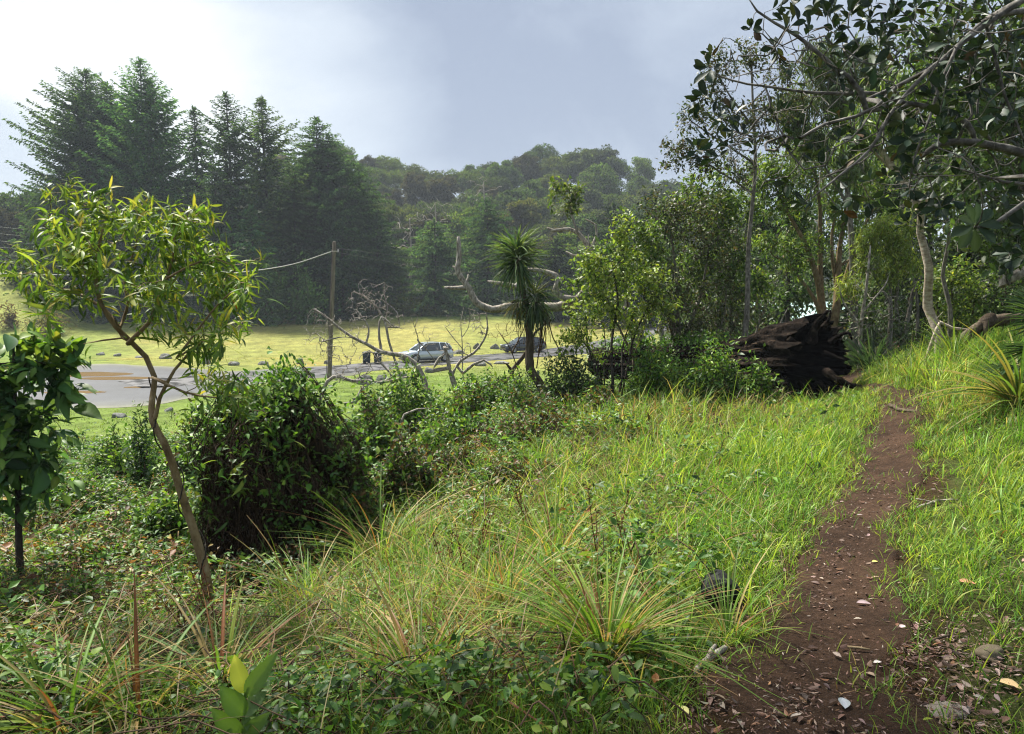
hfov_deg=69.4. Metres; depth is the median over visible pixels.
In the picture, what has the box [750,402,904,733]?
soil crumbs
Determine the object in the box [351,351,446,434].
shrub
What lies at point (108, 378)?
puddle
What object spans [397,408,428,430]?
dead branch
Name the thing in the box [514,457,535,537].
dead stalk
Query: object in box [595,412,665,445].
shrub
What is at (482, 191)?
dead tree
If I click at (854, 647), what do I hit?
fallen stick
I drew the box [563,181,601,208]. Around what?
forest tree
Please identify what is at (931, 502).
fallen stick
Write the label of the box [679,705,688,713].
fallen leaf
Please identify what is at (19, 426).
broadleaf sapling
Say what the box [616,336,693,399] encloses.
shrub
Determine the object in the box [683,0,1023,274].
overhanging tree
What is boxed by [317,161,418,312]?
conifer
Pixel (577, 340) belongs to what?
shrub
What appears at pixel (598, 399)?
shrub
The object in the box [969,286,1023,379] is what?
fan palm
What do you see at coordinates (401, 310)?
shrub
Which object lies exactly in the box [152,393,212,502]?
shrub
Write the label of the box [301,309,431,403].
dead branch
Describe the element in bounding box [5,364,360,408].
gravel lot
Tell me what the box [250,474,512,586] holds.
grass tussock
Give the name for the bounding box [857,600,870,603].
fallen leaf
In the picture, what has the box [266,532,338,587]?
shrub
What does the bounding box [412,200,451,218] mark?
forest tree
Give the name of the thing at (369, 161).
forest tree
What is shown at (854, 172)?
woodland tree
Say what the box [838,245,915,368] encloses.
woodland tree
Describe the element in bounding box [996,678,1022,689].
fallen leaf
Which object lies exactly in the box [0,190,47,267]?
forest tree
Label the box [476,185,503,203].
forest tree
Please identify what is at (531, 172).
forest tree
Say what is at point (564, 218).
forest tree
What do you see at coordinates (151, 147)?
conifer
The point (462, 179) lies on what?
forest tree
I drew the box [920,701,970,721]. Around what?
flat stone
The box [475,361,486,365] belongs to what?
boulder
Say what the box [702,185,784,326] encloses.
woodland tree
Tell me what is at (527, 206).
forest tree
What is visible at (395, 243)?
forest tree
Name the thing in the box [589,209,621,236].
forest tree
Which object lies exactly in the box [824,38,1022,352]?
woodland tree
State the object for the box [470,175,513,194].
forest tree
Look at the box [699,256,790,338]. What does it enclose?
woodland tree
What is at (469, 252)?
forest tree
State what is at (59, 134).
conifer
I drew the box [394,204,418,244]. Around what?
forest tree
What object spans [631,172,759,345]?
woodland tree
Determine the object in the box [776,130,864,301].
woodland tree
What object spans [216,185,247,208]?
forest tree
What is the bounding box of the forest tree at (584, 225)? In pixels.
[558,212,607,244]
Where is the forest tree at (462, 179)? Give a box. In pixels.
[445,168,485,197]
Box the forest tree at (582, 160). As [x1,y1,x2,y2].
[561,147,595,186]
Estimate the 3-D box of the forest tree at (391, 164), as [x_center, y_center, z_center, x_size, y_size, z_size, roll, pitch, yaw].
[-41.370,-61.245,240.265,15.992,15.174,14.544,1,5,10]
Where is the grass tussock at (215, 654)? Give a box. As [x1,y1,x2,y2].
[59,568,349,733]
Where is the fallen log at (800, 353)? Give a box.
[586,310,855,400]
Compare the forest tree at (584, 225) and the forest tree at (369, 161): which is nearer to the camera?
the forest tree at (584, 225)
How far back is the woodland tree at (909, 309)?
18.93 m
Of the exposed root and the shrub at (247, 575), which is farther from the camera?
the exposed root
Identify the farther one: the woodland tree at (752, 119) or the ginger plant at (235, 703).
the woodland tree at (752, 119)
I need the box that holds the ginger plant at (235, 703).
[211,651,278,733]
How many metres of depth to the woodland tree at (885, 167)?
29.49 m
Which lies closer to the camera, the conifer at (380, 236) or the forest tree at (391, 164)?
the conifer at (380, 236)
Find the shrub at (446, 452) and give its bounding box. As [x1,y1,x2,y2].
[403,430,478,481]
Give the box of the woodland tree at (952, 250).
[930,198,1003,327]
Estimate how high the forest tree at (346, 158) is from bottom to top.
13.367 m
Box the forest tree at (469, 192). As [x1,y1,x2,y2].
[464,187,478,194]
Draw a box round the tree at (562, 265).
[504,237,593,322]
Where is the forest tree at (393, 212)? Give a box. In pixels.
[370,203,400,228]
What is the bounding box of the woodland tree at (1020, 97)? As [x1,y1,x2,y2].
[961,55,1023,202]
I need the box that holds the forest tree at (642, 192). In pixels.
[633,185,660,202]
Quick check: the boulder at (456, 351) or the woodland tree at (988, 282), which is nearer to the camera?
the woodland tree at (988, 282)
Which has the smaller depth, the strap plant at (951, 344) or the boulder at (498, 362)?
the strap plant at (951, 344)
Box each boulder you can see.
[112,413,126,417]
[159,353,171,358]
[228,361,239,365]
[357,375,372,384]
[376,374,386,380]
[424,367,432,372]
[453,350,464,353]
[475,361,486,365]
[490,344,499,348]
[494,361,508,363]
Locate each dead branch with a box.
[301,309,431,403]
[315,350,408,419]
[345,279,404,391]
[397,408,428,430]
[404,315,442,395]
[432,312,492,392]
[444,307,474,383]
[486,320,523,382]
[503,324,544,384]
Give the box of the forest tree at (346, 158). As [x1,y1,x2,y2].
[318,148,356,167]
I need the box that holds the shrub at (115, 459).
[74,419,182,494]
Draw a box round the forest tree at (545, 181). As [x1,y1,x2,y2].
[539,170,567,197]
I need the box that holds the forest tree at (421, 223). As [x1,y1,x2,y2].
[403,211,454,246]
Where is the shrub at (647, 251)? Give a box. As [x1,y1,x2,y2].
[551,205,670,371]
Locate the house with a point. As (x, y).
(812, 312)
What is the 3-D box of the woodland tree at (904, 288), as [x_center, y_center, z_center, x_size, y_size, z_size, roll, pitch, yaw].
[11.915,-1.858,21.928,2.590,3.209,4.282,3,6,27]
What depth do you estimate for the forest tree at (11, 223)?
121.16 m
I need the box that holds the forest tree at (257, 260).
[241,220,305,272]
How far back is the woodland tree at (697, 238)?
35.32 m
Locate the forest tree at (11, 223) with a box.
[0,207,33,269]
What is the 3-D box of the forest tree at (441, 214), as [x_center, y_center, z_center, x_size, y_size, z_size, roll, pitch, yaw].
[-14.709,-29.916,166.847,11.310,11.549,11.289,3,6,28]
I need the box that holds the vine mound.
[160,346,392,574]
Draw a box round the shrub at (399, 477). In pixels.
[367,419,456,512]
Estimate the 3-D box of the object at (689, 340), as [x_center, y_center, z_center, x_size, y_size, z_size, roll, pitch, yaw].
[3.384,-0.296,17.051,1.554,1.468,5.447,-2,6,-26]
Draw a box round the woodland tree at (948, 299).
[916,154,974,342]
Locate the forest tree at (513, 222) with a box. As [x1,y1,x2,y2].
[491,207,535,245]
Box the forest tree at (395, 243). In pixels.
[367,215,400,245]
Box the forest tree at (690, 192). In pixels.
[677,184,700,200]
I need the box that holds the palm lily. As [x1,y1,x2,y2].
[480,222,563,398]
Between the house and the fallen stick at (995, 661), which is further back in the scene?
the house
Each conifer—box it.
[0,66,166,310]
[3,165,115,316]
[52,82,163,311]
[71,187,175,323]
[77,57,210,317]
[124,198,213,325]
[165,105,234,314]
[180,167,263,323]
[188,90,271,249]
[212,95,311,265]
[213,203,293,323]
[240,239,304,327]
[252,174,335,320]
[253,115,401,318]
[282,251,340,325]
[303,221,388,321]
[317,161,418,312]
[346,211,412,316]
[384,217,491,318]
[444,198,536,315]
[562,202,662,330]
[611,190,675,325]
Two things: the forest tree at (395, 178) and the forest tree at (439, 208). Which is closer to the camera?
the forest tree at (439, 208)
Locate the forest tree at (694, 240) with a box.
[686,227,702,244]
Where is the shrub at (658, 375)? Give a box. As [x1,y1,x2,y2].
[616,331,690,407]
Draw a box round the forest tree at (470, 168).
[462,164,487,180]
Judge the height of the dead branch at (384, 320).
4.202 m
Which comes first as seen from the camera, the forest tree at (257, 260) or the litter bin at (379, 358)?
the litter bin at (379, 358)
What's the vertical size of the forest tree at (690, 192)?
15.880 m
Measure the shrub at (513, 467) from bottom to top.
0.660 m
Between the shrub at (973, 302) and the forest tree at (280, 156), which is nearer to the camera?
the shrub at (973, 302)
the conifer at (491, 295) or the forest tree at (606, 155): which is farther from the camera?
the forest tree at (606, 155)
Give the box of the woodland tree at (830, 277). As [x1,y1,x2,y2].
[799,250,864,339]
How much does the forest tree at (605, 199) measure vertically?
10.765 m
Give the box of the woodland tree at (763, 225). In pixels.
[697,151,817,323]
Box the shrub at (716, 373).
[662,332,760,408]
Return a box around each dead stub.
[583,310,600,383]
[643,257,680,342]
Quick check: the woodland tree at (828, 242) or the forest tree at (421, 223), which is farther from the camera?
the forest tree at (421, 223)
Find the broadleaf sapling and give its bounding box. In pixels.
[0,321,102,575]
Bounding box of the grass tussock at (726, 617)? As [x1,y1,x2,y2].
[609,538,828,669]
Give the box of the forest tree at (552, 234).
[547,224,587,243]
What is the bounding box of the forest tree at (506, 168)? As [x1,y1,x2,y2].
[484,159,523,189]
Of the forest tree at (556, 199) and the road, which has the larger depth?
the forest tree at (556, 199)
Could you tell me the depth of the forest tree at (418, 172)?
223.99 m
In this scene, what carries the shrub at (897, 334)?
on the ground at (714, 719)
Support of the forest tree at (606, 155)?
on the ground at (714, 719)
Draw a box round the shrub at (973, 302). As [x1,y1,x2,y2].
[910,254,993,338]
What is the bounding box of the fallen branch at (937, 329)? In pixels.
[921,312,966,366]
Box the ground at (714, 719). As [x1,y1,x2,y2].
[0,191,1023,733]
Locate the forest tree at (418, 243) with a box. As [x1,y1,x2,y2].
[401,229,461,291]
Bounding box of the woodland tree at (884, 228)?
[829,208,928,358]
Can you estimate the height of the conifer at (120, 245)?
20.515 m
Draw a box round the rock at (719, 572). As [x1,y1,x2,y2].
[701,569,740,604]
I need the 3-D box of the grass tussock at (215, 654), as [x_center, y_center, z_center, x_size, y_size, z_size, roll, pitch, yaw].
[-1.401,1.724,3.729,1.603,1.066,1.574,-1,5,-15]
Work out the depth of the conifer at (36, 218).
101.27 m
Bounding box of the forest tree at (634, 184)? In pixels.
[623,175,651,196]
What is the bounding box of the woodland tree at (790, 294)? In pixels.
[755,162,825,321]
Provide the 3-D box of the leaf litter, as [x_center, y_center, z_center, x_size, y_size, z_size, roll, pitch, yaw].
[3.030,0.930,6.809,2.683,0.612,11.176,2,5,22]
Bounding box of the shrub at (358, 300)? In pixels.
[334,284,372,319]
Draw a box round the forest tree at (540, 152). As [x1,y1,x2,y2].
[522,143,561,172]
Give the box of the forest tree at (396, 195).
[381,188,406,206]
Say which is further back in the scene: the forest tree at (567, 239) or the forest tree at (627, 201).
the forest tree at (627, 201)
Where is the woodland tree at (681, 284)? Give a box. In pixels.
[666,277,750,332]
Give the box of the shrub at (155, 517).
[117,479,194,549]
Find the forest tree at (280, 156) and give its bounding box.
[261,153,292,171]
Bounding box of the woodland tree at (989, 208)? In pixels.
[933,181,1021,270]
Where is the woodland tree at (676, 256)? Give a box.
[617,218,696,343]
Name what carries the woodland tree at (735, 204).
on the ground at (714, 719)
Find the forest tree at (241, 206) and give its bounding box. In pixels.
[217,199,249,253]
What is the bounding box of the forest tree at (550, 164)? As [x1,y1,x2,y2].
[534,155,571,182]
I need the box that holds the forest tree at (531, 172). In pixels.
[512,152,541,185]
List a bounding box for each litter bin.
[362,351,370,363]
[373,351,381,363]
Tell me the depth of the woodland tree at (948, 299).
12.83 m
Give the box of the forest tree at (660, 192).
[635,182,668,201]
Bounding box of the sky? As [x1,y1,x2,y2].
[0,0,1022,250]
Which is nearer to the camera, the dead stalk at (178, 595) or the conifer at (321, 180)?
the dead stalk at (178, 595)
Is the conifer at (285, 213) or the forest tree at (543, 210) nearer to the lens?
the conifer at (285, 213)
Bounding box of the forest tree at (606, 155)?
[590,144,623,180]
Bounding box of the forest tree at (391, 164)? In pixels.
[365,154,405,178]
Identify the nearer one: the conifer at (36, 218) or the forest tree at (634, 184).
the conifer at (36, 218)
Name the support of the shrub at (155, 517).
on the ground at (714, 719)
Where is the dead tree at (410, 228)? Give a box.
[390,216,425,304]
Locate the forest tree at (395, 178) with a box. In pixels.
[367,168,405,189]
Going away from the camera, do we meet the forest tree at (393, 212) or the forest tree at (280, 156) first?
the forest tree at (393, 212)
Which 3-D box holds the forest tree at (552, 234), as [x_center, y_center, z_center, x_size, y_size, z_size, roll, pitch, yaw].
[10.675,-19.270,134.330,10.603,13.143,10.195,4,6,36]
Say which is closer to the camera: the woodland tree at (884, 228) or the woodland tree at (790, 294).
the woodland tree at (884, 228)
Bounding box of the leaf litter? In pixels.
[606,398,1023,733]
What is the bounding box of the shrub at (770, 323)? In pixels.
[721,317,848,341]
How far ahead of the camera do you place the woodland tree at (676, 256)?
39.12 m
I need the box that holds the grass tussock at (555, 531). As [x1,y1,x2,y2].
[428,461,640,588]
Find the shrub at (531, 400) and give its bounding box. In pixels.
[508,380,586,425]
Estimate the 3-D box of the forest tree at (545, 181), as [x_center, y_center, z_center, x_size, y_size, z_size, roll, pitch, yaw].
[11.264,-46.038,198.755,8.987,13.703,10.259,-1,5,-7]
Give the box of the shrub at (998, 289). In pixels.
[963,233,1023,332]
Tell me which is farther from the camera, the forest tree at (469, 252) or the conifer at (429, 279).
the forest tree at (469, 252)
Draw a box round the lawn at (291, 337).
[0,272,659,443]
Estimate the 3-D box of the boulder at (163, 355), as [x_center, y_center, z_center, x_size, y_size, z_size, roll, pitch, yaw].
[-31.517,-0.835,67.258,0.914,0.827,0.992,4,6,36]
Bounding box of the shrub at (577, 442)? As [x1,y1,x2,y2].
[541,425,603,463]
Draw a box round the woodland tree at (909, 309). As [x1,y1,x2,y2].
[871,197,940,351]
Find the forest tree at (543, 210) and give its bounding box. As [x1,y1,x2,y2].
[529,198,565,232]
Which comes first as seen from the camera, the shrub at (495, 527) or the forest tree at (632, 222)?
the shrub at (495, 527)
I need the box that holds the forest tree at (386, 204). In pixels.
[378,198,399,207]
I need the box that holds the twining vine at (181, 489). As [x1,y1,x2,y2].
[148,377,205,582]
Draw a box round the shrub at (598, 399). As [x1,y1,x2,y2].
[567,385,625,418]
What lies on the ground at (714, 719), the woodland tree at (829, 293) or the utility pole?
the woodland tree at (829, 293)
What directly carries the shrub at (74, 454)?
on the ground at (714, 719)
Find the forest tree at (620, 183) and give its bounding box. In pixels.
[594,176,626,195]
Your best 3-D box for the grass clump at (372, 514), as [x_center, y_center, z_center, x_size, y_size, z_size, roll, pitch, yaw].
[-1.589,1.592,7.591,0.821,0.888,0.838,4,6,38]
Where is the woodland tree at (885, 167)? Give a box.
[833,113,917,323]
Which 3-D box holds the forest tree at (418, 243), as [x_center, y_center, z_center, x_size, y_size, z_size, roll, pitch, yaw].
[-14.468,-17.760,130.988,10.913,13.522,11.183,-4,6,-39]
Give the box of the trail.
[695,337,950,733]
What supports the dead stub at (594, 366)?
on the ground at (714, 719)
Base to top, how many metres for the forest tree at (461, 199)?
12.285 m
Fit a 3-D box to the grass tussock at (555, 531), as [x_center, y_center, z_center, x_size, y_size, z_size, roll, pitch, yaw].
[0.284,1.361,5.462,1.698,1.149,1.590,-2,6,-25]
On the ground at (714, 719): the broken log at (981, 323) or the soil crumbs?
the broken log at (981, 323)
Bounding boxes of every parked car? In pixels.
[398,342,452,361]
[500,337,545,352]
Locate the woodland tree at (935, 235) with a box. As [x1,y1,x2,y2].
[889,84,1019,287]
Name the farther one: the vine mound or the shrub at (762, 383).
the shrub at (762, 383)
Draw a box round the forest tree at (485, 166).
[477,161,496,179]
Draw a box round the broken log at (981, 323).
[955,313,1023,343]
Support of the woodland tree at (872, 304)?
on the ground at (714, 719)
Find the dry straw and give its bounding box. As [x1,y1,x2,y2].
[0,339,1023,733]
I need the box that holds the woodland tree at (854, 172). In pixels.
[761,28,912,366]
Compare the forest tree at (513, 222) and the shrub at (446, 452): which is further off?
the forest tree at (513, 222)
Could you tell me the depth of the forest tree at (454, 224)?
143.52 m
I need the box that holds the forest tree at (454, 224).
[441,206,481,273]
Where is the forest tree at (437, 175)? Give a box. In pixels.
[424,169,456,191]
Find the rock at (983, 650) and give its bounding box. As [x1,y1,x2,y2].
[974,644,1003,663]
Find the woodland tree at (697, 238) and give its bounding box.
[670,191,754,314]
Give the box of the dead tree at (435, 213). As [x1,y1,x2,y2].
[415,198,452,257]
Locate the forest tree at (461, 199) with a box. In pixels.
[448,193,475,209]
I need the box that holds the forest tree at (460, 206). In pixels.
[449,192,507,218]
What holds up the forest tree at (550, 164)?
on the ground at (714, 719)
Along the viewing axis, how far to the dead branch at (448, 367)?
18.03 m
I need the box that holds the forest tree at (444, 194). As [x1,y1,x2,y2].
[420,175,460,204]
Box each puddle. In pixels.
[44,391,103,392]
[70,372,132,376]
[82,377,151,379]
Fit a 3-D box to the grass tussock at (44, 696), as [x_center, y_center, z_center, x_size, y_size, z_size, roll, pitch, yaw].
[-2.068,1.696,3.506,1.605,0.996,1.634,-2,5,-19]
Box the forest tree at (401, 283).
[385,245,407,292]
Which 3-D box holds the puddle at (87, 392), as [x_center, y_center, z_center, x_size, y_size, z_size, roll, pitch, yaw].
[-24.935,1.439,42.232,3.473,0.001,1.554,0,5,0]
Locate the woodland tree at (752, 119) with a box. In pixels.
[652,36,812,336]
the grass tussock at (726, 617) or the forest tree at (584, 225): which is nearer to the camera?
the grass tussock at (726, 617)
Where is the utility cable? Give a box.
[0,251,330,275]
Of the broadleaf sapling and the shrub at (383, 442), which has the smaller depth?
the broadleaf sapling
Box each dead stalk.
[156,561,236,646]
[431,511,507,593]
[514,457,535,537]
[584,485,634,599]
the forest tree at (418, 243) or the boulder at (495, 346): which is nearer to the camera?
the boulder at (495, 346)
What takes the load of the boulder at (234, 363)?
on the ground at (714, 719)
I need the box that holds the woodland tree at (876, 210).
[853,117,958,316]
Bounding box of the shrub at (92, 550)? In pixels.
[37,525,158,579]
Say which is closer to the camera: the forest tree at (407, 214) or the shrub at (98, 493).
the shrub at (98, 493)
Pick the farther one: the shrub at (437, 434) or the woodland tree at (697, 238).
the woodland tree at (697, 238)
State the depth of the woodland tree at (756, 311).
26.67 m
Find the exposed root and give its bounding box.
[887,403,917,411]
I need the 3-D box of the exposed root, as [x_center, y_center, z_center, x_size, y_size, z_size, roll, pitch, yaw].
[5.113,0.549,9.718,0.091,0.086,0.774,0,5,4]
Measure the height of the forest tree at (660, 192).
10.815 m
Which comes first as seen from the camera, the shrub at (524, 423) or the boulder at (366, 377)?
the shrub at (524, 423)
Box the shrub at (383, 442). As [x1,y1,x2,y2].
[350,373,410,477]
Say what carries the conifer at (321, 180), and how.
on the ground at (714, 719)
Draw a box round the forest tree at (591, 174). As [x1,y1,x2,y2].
[576,162,621,210]
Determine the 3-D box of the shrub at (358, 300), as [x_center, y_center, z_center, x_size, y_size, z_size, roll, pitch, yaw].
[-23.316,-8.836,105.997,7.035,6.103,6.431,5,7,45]
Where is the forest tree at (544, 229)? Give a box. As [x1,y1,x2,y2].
[527,220,561,244]
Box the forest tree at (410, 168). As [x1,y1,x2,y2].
[399,163,428,184]
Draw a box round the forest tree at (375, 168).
[361,166,383,186]
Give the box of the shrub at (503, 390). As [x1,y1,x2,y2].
[438,360,537,413]
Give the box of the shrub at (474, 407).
[411,372,495,433]
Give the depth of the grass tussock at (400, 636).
3.58 m
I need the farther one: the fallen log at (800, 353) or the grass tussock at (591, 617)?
the fallen log at (800, 353)
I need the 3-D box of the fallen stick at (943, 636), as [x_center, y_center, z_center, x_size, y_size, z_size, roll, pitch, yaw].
[2.081,1.292,3.588,0.253,0.076,0.043,-3,6,-27]
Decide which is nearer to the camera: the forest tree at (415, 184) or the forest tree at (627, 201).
the forest tree at (627, 201)
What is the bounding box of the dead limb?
[444,237,649,347]
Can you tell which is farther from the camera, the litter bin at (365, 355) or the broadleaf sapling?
the litter bin at (365, 355)
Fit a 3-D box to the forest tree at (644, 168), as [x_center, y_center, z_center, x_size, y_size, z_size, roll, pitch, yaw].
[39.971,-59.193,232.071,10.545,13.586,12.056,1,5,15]
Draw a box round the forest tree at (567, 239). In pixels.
[534,231,611,295]
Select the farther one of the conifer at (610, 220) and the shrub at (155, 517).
the conifer at (610, 220)
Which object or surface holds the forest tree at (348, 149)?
on the ground at (714, 719)
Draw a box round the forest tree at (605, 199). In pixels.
[592,190,634,211]
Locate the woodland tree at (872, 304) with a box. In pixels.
[840,274,909,342]
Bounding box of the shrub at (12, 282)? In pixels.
[0,255,37,290]
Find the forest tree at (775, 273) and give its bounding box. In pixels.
[753,248,817,293]
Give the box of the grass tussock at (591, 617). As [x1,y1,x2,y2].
[437,520,787,717]
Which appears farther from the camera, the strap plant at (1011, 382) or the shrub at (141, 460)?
the shrub at (141, 460)
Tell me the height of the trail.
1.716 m
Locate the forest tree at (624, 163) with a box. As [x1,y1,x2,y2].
[618,158,627,178]
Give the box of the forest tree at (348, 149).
[333,140,356,160]
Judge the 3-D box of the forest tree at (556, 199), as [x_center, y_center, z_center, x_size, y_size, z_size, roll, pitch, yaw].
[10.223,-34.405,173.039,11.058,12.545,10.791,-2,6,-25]
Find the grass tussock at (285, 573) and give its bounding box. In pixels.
[201,517,397,632]
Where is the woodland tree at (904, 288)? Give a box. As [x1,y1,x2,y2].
[865,247,948,337]
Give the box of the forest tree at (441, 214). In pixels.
[434,209,464,219]
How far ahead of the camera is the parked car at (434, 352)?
63.01 m
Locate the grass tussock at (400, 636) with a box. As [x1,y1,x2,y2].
[217,555,577,733]
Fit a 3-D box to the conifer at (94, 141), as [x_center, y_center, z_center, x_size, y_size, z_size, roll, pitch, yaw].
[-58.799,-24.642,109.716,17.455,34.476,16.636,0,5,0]
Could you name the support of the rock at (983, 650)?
on the ground at (714, 719)
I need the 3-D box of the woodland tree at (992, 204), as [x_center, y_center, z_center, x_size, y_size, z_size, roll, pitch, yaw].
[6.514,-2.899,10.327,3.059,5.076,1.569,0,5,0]
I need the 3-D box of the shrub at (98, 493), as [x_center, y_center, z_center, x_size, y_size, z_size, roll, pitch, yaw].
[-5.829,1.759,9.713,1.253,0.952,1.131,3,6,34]
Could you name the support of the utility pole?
on the lawn at (291, 337)
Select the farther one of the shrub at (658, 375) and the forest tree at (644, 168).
the forest tree at (644, 168)
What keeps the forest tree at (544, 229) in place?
on the ground at (714, 719)
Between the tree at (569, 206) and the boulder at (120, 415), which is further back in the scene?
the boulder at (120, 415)
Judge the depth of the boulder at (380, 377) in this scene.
48.55 m
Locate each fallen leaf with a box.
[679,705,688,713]
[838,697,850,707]
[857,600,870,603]
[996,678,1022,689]
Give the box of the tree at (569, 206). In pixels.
[544,175,635,343]
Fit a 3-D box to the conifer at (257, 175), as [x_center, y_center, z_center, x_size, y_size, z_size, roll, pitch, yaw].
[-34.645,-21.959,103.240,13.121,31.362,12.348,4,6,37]
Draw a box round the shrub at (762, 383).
[736,342,783,406]
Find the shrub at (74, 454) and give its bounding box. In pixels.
[22,431,83,474]
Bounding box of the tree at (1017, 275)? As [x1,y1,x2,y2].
[940,153,1023,287]
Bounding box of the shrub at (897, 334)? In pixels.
[862,309,931,354]
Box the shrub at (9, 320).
[0,300,24,329]
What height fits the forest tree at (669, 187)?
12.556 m
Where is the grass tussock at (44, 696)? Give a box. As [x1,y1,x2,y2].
[0,590,251,733]
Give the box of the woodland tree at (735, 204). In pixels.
[655,154,784,338]
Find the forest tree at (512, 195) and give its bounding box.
[494,187,542,213]
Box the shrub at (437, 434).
[407,398,488,460]
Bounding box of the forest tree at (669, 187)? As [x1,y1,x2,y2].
[655,179,680,200]
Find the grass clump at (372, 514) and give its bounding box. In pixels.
[316,480,403,555]
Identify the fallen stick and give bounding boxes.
[691,644,727,676]
[847,645,869,650]
[916,498,957,509]
[920,621,957,643]
[981,655,1023,672]
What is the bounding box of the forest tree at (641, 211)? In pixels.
[620,202,671,221]
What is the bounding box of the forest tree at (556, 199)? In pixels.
[544,192,565,212]
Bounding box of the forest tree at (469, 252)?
[456,227,519,276]
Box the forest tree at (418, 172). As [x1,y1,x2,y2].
[401,167,426,189]
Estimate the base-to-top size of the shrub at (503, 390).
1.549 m
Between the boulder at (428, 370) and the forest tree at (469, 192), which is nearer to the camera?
the boulder at (428, 370)
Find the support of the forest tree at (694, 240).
on the ground at (714, 719)
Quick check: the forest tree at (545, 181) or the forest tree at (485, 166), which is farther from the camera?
the forest tree at (485, 166)
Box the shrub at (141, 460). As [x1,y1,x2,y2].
[120,400,164,494]
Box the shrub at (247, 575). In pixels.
[200,538,287,605]
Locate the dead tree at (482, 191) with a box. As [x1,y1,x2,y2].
[466,177,501,214]
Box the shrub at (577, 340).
[553,209,683,401]
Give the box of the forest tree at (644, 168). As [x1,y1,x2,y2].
[623,156,655,182]
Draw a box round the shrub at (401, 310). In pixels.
[368,286,450,317]
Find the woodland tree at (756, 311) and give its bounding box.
[681,270,779,341]
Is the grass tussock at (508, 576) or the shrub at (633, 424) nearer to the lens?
the grass tussock at (508, 576)
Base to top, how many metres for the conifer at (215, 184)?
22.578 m
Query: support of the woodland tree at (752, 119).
on the ground at (714, 719)
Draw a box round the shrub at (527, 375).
[462,369,544,400]
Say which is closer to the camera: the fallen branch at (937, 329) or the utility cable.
the fallen branch at (937, 329)
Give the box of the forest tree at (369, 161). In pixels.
[356,155,378,170]
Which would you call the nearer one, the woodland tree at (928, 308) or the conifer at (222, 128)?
the woodland tree at (928, 308)
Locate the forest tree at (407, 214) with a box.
[391,205,426,247]
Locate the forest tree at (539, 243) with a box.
[519,237,554,291]
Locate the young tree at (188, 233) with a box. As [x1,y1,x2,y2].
[0,170,283,616]
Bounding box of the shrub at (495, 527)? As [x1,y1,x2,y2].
[443,513,516,563]
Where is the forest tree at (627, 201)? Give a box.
[609,194,640,215]
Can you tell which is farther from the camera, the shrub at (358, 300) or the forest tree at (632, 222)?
the forest tree at (632, 222)
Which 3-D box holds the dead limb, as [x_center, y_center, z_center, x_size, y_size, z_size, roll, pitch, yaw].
[1.030,-1.167,17.338,5.238,3.763,0.546,0,5,-2]
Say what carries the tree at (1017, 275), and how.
on the ground at (714, 719)
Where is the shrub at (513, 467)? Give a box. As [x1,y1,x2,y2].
[471,456,562,491]
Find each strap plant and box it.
[842,320,929,372]
[874,341,935,389]
[900,319,1023,436]
[910,317,974,361]
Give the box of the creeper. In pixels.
[0,345,1023,733]
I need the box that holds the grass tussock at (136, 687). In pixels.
[0,572,271,733]
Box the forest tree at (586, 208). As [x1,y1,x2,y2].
[562,199,597,213]
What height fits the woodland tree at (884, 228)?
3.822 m
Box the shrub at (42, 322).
[17,299,79,335]
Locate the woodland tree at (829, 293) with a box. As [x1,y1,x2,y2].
[775,226,835,301]
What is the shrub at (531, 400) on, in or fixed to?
on the ground at (714, 719)
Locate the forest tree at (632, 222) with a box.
[606,214,648,242]
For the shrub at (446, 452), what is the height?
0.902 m
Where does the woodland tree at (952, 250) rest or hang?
on the ground at (714, 719)
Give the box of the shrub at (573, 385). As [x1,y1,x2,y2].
[527,343,623,407]
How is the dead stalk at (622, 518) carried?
on the ground at (714, 719)
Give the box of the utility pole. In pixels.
[326,241,338,377]
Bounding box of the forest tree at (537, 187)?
[516,180,555,199]
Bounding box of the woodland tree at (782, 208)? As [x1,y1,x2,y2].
[740,120,912,326]
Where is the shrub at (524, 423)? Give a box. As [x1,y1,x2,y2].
[465,396,574,456]
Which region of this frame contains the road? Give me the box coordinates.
[119,320,688,388]
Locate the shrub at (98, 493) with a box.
[21,464,122,529]
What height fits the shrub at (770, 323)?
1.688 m
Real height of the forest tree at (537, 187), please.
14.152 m
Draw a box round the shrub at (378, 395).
[348,375,406,447]
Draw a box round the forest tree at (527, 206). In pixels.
[504,197,541,262]
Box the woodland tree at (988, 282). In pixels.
[955,195,1023,328]
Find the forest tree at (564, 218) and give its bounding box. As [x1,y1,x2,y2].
[549,201,587,226]
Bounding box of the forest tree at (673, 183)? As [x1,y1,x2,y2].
[669,178,687,194]
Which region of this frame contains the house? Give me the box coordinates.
[751,302,844,317]
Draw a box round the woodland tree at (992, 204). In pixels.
[881,0,1023,283]
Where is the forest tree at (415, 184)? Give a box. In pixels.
[400,171,430,206]
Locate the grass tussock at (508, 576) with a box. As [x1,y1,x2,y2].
[391,524,610,630]
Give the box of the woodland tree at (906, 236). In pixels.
[857,185,938,281]
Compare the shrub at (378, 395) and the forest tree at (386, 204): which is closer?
the shrub at (378, 395)
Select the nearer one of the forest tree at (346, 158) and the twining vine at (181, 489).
the twining vine at (181, 489)

